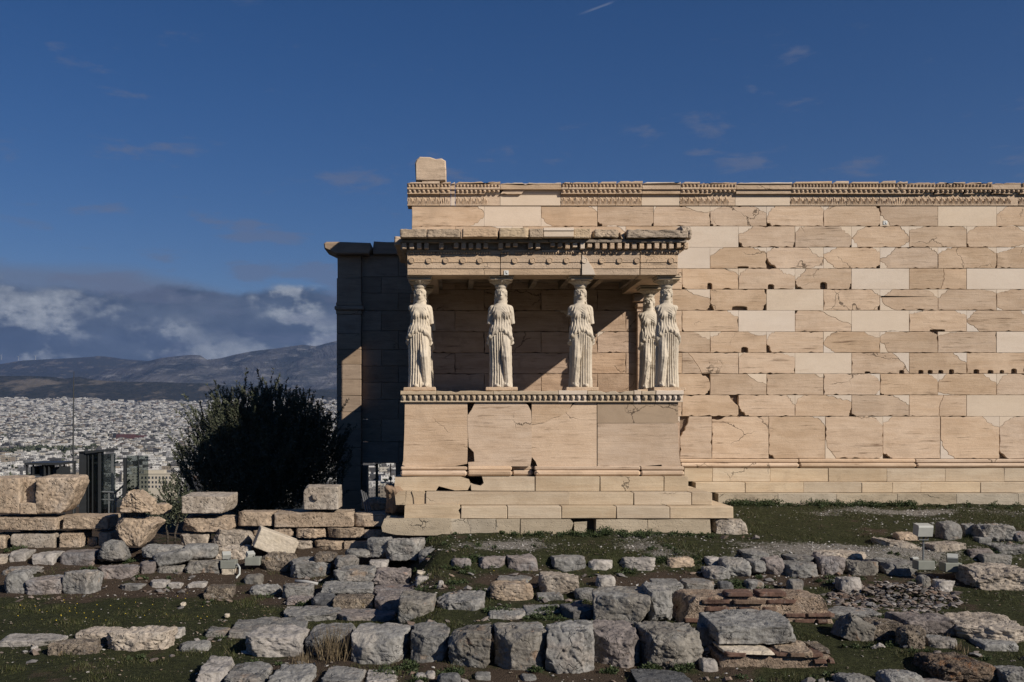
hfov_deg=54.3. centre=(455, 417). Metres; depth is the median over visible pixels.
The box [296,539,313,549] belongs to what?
poros block
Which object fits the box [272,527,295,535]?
poros block
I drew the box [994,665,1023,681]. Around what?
limestone block
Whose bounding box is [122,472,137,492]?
apartment block
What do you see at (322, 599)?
limestone block
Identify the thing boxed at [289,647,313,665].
dry grass tuft
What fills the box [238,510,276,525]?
poros block
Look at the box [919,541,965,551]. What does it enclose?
poros block
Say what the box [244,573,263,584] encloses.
limestone block
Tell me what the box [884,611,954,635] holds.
limestone block
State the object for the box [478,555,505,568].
limestone block
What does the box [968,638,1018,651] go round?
limestone block
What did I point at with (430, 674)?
pale block
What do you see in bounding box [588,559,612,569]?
pale block
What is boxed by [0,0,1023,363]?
sky
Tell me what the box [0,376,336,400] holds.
hills
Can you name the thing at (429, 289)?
caryatid
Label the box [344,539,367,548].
poros block
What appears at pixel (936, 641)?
limestone block
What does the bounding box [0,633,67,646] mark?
pale block
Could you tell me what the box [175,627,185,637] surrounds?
pale block
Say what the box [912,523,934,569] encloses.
floodlight
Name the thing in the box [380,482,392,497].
apartment block
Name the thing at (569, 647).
limestone block
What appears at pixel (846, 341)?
temple wall
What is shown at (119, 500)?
town plain
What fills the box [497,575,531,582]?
limestone block
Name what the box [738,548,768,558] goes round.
limestone block
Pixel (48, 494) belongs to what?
poros block
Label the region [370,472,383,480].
apartment block
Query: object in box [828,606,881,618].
limestone block
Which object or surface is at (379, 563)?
pale block
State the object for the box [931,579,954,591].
pale block
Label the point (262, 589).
limestone block
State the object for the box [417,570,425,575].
marble block
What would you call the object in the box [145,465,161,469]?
apartment block
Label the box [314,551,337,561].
conglomerate block
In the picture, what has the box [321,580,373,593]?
limestone block
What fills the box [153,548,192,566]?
limestone block
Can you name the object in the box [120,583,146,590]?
limestone block
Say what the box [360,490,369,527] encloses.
pipe
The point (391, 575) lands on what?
limestone block
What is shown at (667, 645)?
limestone block
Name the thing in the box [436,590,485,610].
limestone block
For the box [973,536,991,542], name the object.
limestone block
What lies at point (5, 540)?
poros block
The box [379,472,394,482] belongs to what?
apartment block
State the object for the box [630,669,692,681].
limestone block
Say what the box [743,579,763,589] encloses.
limestone block
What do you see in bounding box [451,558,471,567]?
limestone block
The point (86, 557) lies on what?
limestone block
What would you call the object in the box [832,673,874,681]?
limestone block
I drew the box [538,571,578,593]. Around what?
poros block
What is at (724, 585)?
limestone block
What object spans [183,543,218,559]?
limestone block
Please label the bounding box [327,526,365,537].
poros block
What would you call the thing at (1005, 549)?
limestone block
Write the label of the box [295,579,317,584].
pipe
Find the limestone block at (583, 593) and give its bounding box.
[574,587,593,600]
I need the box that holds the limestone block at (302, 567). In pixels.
[290,556,331,577]
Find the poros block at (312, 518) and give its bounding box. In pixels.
[274,509,354,526]
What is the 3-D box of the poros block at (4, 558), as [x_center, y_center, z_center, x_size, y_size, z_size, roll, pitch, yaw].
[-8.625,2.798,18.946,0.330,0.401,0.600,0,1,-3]
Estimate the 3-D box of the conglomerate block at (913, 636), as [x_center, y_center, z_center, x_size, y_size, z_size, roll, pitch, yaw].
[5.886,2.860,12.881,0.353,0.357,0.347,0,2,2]
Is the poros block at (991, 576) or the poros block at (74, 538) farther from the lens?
the poros block at (74, 538)
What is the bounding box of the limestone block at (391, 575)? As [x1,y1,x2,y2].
[373,567,411,583]
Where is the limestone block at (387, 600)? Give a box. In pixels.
[374,590,401,612]
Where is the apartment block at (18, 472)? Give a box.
[14,471,25,474]
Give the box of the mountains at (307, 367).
[85,341,367,388]
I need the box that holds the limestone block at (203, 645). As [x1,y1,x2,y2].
[179,640,210,651]
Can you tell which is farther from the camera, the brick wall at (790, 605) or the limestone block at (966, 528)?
the limestone block at (966, 528)
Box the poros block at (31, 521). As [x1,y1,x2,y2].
[0,514,71,529]
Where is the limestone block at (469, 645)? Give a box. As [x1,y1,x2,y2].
[448,624,492,667]
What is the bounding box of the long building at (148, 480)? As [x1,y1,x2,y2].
[139,470,176,500]
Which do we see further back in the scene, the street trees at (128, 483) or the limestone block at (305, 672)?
the street trees at (128, 483)
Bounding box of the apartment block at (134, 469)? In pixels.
[129,466,142,473]
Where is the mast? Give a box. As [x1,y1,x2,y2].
[72,375,73,513]
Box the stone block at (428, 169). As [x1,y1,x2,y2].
[415,157,446,183]
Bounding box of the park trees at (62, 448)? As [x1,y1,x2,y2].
[0,443,98,452]
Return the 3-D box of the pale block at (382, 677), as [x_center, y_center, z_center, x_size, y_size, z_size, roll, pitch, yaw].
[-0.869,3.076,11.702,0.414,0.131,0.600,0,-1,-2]
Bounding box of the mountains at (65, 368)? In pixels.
[0,356,145,378]
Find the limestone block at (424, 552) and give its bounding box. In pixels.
[418,546,434,559]
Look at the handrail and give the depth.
29.28 m
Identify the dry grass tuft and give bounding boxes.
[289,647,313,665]
[308,622,352,663]
[946,635,970,654]
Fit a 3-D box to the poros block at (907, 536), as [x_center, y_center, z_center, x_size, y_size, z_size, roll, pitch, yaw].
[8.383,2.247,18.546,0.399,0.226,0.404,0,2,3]
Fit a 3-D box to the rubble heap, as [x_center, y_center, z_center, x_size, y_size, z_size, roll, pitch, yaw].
[6.670,2.726,15.106,2.460,0.288,1.828,0,0,0]
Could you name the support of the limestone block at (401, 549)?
on the ground at (182, 665)
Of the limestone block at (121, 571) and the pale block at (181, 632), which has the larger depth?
the limestone block at (121, 571)
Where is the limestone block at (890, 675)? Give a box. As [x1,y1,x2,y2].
[875,669,924,681]
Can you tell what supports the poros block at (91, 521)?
on the poros block at (105, 535)
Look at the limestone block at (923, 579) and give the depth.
15.86 m
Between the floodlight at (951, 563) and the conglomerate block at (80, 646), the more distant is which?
the floodlight at (951, 563)
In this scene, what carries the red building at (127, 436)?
on the town plain
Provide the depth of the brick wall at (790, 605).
13.84 m
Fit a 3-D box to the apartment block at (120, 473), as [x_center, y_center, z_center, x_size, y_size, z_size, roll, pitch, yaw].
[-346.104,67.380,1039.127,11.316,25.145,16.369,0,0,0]
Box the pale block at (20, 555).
[9,548,35,561]
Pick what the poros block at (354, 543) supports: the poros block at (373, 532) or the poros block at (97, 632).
the poros block at (373, 532)
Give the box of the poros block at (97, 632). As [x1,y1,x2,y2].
[75,626,114,638]
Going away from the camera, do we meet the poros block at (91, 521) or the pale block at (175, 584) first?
the pale block at (175, 584)
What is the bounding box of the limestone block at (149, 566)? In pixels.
[140,560,157,573]
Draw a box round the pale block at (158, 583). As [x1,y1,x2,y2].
[150,579,170,587]
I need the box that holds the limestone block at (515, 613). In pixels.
[488,608,525,619]
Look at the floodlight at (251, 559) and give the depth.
18.25 m
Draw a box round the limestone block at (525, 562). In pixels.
[506,553,537,570]
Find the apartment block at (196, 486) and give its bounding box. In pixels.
[187,474,203,491]
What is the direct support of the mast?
on the ground at (182, 665)
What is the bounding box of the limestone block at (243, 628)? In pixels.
[228,616,307,638]
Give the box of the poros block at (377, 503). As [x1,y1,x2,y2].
[361,497,385,509]
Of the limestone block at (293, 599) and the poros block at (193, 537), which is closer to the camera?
the limestone block at (293, 599)
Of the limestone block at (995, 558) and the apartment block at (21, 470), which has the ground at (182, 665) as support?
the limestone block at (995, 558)
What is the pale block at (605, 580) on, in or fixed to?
on the ground at (182, 665)
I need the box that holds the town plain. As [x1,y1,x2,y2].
[112,400,331,509]
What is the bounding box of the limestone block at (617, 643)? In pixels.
[593,619,640,667]
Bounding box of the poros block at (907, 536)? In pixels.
[892,531,918,541]
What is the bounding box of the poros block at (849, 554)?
[813,549,865,558]
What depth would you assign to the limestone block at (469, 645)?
12.06 m
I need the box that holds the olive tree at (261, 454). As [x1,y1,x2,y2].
[166,367,357,527]
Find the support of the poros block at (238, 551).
on the ground at (182, 665)
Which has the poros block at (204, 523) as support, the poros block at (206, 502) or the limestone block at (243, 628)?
the poros block at (206, 502)
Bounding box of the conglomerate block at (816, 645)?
[805,641,830,654]
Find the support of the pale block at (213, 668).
on the ground at (182, 665)
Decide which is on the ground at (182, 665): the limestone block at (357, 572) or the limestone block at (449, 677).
the limestone block at (449, 677)
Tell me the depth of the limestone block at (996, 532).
18.33 m
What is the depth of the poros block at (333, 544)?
19.62 m
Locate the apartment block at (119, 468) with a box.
[115,466,130,477]
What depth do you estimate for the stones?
15.71 m
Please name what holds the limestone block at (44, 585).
on the ground at (182, 665)
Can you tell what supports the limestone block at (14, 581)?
on the ground at (182, 665)
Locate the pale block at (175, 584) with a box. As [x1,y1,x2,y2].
[168,582,183,587]
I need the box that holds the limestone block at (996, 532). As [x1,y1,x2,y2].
[971,523,1015,541]
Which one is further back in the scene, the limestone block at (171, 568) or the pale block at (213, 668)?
the limestone block at (171, 568)
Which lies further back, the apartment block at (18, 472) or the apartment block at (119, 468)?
the apartment block at (119, 468)
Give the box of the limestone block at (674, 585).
[649,578,683,593]
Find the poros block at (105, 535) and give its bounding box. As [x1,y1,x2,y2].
[98,530,119,545]
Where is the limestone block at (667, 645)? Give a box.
[633,621,703,668]
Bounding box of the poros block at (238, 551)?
[215,544,252,559]
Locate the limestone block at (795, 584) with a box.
[786,578,803,589]
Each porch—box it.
[324,241,411,511]
[381,226,732,537]
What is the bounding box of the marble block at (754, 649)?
[713,641,774,654]
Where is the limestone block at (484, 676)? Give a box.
[475,671,490,680]
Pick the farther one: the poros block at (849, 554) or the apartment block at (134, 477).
the apartment block at (134, 477)
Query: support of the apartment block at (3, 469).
on the town plain
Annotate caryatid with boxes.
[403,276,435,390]
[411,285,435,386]
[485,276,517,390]
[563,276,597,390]
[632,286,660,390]
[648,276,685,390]
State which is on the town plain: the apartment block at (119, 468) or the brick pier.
the apartment block at (119, 468)
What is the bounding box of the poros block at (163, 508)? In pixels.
[150,502,171,514]
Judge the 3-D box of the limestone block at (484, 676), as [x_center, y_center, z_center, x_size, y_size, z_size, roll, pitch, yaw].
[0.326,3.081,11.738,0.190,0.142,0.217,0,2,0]
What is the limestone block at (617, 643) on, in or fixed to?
on the ground at (182, 665)
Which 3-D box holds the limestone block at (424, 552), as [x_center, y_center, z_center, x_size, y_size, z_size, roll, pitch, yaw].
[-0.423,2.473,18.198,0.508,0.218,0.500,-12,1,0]
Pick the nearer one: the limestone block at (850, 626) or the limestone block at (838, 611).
the limestone block at (850, 626)
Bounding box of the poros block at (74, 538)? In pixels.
[59,529,91,547]
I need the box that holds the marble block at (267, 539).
[252,525,298,552]
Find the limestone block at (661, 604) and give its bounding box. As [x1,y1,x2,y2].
[640,581,672,620]
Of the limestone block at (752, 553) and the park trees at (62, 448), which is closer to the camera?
the limestone block at (752, 553)
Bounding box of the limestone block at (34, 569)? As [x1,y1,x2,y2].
[1,565,43,574]
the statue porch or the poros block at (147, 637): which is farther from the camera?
the statue porch
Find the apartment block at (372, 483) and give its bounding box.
[369,478,382,486]
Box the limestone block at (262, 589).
[249,583,281,594]
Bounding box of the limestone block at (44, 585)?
[25,574,62,594]
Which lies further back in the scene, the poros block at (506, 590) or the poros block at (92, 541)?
the poros block at (92, 541)
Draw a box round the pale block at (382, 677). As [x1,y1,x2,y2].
[366,669,397,681]
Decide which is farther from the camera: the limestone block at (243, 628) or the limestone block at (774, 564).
the limestone block at (774, 564)
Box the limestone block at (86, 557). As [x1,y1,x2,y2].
[60,549,99,565]
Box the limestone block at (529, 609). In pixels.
[523,604,560,614]
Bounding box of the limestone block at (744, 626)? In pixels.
[696,609,795,644]
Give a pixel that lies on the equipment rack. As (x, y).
(44, 468)
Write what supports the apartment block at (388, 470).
on the town plain
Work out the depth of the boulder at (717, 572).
16.48 m
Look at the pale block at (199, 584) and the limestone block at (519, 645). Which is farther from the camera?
the pale block at (199, 584)
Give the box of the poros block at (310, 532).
[296,527,327,537]
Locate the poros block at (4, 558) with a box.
[0,554,8,563]
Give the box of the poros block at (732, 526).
[710,518,747,534]
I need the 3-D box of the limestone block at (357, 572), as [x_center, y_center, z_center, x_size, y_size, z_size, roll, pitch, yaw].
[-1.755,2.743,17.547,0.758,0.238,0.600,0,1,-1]
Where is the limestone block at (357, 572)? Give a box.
[333,564,375,580]
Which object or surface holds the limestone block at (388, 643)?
on the ground at (182, 665)
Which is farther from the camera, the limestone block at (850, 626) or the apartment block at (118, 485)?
the apartment block at (118, 485)
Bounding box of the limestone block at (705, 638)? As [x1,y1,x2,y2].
[697,622,713,646]
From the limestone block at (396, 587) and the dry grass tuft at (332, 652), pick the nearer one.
the dry grass tuft at (332, 652)
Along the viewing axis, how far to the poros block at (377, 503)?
20.94 m
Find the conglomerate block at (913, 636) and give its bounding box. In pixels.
[895,624,925,648]
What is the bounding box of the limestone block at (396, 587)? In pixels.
[372,584,413,593]
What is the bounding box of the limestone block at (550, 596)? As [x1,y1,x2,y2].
[536,592,563,600]
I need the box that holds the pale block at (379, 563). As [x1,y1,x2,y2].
[369,559,388,567]
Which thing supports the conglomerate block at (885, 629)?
on the ground at (182, 665)
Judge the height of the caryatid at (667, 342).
2.330 m
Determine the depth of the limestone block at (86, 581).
17.02 m
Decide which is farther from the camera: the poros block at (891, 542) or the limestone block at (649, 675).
the poros block at (891, 542)
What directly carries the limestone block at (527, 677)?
on the ground at (182, 665)
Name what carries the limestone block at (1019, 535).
on the ground at (182, 665)
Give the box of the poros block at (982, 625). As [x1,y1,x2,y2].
[941,611,1023,643]
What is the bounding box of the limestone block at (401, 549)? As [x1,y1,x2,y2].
[385,537,424,560]
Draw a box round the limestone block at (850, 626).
[830,612,875,640]
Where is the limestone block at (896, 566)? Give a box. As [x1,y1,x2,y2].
[873,557,917,575]
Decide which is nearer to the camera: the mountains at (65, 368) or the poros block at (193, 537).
the poros block at (193, 537)
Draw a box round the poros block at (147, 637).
[106,625,177,651]
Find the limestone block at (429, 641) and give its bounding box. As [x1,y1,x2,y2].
[410,621,449,662]
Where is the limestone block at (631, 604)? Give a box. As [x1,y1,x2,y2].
[592,586,650,622]
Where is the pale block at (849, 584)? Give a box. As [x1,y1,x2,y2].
[835,576,861,593]
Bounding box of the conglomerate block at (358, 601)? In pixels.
[333,593,374,608]
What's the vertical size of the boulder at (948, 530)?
0.425 m
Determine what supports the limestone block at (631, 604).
on the ground at (182, 665)
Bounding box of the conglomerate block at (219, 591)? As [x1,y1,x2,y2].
[203,584,235,599]
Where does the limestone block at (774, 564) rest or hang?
on the ground at (182, 665)
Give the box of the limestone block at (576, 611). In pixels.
[559,603,592,618]
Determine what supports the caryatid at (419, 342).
on the statue porch
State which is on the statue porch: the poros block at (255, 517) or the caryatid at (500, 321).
the caryatid at (500, 321)
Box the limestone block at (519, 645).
[492,621,546,669]
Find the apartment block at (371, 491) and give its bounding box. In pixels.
[369,484,374,496]
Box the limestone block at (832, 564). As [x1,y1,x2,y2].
[811,554,845,574]
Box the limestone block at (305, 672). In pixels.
[268,663,316,681]
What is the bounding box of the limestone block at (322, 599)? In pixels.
[311,592,335,605]
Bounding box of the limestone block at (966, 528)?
[960,523,972,535]
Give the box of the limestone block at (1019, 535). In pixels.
[1014,531,1023,541]
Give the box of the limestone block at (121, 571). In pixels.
[97,564,139,578]
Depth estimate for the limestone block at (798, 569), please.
16.62 m
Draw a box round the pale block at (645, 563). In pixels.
[619,556,655,570]
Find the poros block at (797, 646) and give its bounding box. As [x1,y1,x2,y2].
[768,640,812,657]
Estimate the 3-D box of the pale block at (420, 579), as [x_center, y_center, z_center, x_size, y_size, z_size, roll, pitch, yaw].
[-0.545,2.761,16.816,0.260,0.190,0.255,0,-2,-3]
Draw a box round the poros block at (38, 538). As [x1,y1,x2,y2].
[10,530,66,547]
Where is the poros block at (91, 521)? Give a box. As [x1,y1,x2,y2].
[63,513,120,528]
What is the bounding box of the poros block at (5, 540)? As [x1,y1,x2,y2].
[0,532,18,548]
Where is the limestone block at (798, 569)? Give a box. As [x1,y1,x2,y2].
[783,560,817,577]
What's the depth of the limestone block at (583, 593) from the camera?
15.10 m
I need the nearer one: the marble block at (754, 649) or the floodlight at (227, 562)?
the marble block at (754, 649)
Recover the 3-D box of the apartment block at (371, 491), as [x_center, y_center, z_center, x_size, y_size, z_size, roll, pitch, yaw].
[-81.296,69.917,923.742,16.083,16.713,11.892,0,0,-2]
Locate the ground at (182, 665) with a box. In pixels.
[0,503,1023,681]
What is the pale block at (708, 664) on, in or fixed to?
on the ground at (182, 665)
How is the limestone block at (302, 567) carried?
on the ground at (182, 665)
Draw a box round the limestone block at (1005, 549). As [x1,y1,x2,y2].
[982,542,1023,554]
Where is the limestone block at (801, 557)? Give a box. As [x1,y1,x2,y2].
[781,554,814,561]
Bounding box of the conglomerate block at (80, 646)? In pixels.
[48,638,101,655]
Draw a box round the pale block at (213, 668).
[195,655,234,681]
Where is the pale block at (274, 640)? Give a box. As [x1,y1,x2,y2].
[245,624,309,656]
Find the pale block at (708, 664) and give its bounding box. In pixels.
[698,657,717,671]
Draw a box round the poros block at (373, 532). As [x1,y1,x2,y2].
[364,527,396,537]
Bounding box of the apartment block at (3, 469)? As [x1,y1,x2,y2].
[0,467,16,471]
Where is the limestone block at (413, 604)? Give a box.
[398,590,436,623]
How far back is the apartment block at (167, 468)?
1077.57 m
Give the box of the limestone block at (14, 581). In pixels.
[4,569,33,593]
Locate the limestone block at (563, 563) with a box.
[550,554,585,571]
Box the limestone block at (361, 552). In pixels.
[345,548,369,557]
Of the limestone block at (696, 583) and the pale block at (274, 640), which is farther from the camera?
the limestone block at (696, 583)
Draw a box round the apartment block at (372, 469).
[369,466,374,472]
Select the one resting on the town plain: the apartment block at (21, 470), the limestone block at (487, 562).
the apartment block at (21, 470)
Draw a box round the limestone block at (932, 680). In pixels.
[923,678,955,681]
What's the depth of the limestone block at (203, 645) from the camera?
13.03 m
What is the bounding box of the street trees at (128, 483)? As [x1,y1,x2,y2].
[0,402,391,498]
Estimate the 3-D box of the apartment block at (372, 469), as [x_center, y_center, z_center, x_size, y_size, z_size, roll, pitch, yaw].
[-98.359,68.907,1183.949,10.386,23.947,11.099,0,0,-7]
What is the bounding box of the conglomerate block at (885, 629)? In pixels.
[863,617,902,639]
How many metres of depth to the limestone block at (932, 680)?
11.55 m
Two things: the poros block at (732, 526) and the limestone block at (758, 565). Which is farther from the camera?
the poros block at (732, 526)
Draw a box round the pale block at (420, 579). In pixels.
[415,575,428,586]
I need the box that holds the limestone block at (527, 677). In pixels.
[520,673,536,680]
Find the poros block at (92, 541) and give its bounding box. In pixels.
[87,536,98,546]
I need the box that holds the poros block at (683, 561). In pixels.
[666,556,693,567]
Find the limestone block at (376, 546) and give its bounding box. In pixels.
[367,536,392,557]
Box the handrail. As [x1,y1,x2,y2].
[102,479,130,516]
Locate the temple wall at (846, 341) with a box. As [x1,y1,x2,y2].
[407,181,1023,504]
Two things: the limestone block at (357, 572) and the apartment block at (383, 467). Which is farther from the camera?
the apartment block at (383, 467)
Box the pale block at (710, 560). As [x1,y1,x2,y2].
[704,556,718,565]
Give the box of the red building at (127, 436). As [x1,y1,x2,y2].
[113,434,146,438]
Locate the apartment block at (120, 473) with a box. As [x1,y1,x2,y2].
[116,470,128,480]
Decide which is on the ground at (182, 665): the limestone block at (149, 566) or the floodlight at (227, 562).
the limestone block at (149, 566)
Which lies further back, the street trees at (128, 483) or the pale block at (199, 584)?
the street trees at (128, 483)
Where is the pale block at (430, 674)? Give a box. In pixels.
[426,670,434,678]
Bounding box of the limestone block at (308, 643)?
[305,623,355,655]
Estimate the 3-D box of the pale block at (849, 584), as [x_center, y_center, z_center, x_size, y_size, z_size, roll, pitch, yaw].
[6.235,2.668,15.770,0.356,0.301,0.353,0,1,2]
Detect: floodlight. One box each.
[220,551,237,568]
[245,551,261,565]
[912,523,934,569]
[939,553,961,571]
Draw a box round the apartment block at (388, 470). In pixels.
[384,468,393,474]
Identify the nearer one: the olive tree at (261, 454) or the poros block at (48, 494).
the poros block at (48, 494)
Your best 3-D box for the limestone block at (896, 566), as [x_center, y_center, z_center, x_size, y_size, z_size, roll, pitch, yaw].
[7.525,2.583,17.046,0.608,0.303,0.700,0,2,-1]
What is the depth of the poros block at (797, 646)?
12.16 m
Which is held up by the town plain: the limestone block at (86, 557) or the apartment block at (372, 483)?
the apartment block at (372, 483)
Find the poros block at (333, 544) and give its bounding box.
[315,539,344,549]
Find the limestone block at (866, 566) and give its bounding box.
[844,558,877,575]
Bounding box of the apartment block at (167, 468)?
[158,466,174,472]
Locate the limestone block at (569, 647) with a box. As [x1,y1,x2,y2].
[545,619,594,673]
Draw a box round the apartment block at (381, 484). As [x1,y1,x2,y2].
[378,482,384,496]
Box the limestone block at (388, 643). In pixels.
[351,622,412,664]
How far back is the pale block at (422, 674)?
11.70 m
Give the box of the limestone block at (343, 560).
[334,555,358,568]
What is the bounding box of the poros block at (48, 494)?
[0,474,88,513]
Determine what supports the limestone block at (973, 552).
on the ground at (182, 665)
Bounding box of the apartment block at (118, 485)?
[115,480,122,496]
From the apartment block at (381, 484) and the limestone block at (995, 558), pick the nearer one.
the limestone block at (995, 558)
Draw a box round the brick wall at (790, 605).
[672,589,834,623]
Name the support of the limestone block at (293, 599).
on the ground at (182, 665)
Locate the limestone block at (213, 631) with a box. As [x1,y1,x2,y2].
[205,626,229,636]
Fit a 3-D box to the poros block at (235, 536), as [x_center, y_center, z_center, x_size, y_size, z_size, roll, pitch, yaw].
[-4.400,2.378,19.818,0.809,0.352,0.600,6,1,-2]
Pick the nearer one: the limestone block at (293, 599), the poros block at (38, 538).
the limestone block at (293, 599)
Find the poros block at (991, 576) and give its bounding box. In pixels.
[954,562,1023,590]
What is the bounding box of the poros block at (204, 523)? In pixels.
[183,515,238,531]
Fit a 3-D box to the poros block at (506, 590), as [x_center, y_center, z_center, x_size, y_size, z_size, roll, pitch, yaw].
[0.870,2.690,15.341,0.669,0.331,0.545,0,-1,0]
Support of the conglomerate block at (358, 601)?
on the ground at (182, 665)
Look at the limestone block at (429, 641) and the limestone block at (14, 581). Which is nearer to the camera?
the limestone block at (429, 641)
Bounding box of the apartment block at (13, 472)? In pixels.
[4,470,15,474]
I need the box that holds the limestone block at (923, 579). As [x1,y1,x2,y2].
[915,574,930,589]
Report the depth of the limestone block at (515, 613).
14.20 m
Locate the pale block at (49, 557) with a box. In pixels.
[32,551,64,564]
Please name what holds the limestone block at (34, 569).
on the ground at (182, 665)
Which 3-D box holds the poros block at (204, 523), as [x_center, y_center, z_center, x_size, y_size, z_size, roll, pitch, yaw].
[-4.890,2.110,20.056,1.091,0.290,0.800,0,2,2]
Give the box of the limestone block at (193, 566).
[185,559,221,573]
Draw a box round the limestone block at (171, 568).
[157,564,185,572]
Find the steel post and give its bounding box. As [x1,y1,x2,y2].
[111,454,113,512]
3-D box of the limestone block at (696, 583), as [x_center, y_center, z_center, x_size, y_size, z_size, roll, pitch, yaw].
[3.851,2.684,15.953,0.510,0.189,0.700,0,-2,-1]
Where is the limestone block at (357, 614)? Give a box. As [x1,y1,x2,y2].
[337,608,395,621]
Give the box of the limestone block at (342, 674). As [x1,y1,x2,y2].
[321,666,366,681]
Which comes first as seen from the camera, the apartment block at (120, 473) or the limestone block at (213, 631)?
the limestone block at (213, 631)
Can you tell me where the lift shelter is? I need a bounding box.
[79,448,117,513]
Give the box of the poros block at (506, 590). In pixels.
[490,580,533,600]
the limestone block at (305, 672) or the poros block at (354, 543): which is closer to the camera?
the limestone block at (305, 672)
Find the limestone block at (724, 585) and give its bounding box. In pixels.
[717,581,733,588]
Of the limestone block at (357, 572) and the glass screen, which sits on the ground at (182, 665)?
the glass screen
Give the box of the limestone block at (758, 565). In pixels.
[745,558,765,572]
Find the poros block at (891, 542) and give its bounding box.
[871,537,921,549]
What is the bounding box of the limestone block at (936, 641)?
[925,634,956,648]
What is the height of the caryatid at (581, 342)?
2.330 m
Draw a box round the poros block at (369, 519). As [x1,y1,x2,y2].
[355,511,389,526]
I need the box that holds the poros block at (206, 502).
[181,492,237,513]
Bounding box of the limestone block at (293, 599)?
[286,595,312,604]
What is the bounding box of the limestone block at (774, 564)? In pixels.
[760,555,784,574]
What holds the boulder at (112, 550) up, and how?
on the ground at (182, 665)
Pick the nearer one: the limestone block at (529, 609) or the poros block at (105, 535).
the limestone block at (529, 609)
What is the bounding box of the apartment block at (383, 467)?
[379,464,388,471]
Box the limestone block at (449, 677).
[437,672,460,681]
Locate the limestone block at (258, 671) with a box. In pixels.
[224,661,272,681]
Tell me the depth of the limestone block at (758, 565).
16.69 m
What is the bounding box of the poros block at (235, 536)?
[212,527,254,546]
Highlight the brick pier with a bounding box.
[706,644,834,668]
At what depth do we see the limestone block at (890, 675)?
11.42 m
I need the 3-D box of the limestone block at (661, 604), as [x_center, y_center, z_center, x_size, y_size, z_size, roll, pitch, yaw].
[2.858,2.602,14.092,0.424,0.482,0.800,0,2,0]
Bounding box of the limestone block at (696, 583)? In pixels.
[678,578,713,589]
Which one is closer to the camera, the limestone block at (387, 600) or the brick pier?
the brick pier
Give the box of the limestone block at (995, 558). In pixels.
[977,553,1011,564]
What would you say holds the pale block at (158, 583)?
on the ground at (182, 665)
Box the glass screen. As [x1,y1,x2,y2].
[123,455,138,516]
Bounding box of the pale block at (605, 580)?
[595,575,615,586]
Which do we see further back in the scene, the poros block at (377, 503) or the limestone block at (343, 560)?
the poros block at (377, 503)
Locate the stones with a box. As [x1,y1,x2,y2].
[0,535,1023,681]
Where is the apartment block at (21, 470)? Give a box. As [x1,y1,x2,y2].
[17,465,30,473]
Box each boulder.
[97,539,130,561]
[261,551,297,570]
[701,565,730,579]
[717,556,751,576]
[912,651,996,681]
[935,521,961,539]
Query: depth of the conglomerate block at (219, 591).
16.57 m
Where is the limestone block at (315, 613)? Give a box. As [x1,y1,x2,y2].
[283,605,341,620]
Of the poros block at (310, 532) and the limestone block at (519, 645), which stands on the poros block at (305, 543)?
the poros block at (310, 532)
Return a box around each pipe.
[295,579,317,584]
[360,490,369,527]
[363,491,371,527]
[365,493,374,527]
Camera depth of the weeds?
17.04 m
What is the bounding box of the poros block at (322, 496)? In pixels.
[303,484,341,509]
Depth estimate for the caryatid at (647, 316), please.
21.65 m
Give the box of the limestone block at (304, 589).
[282,583,314,598]
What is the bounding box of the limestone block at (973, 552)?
[966,547,993,557]
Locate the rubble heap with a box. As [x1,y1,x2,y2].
[819,581,963,613]
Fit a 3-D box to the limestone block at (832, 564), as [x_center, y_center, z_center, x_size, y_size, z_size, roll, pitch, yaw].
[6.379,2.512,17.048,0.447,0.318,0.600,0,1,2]
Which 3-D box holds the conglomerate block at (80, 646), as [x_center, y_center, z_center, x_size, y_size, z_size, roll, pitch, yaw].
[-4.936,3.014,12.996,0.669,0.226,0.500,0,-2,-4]
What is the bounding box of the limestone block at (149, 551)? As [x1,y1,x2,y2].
[141,544,183,558]
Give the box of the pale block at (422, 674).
[415,672,426,677]
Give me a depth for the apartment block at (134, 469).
1178.67 m
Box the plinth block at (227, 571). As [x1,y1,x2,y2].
[221,568,236,574]
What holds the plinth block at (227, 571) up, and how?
on the ground at (182, 665)
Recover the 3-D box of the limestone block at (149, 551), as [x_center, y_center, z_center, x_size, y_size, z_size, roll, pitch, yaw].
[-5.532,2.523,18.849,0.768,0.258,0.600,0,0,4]
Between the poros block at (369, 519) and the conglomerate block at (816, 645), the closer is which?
the conglomerate block at (816, 645)
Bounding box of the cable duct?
[235,563,240,577]
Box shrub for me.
[145,472,194,543]
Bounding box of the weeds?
[4,497,1020,681]
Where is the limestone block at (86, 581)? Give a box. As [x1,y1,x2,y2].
[62,569,103,593]
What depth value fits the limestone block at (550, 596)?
15.07 m
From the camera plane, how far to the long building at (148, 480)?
895.39 m
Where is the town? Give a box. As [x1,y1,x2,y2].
[0,396,383,469]
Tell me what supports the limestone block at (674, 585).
on the ground at (182, 665)
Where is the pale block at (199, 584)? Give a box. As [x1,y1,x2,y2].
[187,581,207,587]
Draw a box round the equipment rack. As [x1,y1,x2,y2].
[24,461,75,529]
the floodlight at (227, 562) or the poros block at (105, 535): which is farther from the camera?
the poros block at (105, 535)
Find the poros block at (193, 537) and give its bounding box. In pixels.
[180,532,210,544]

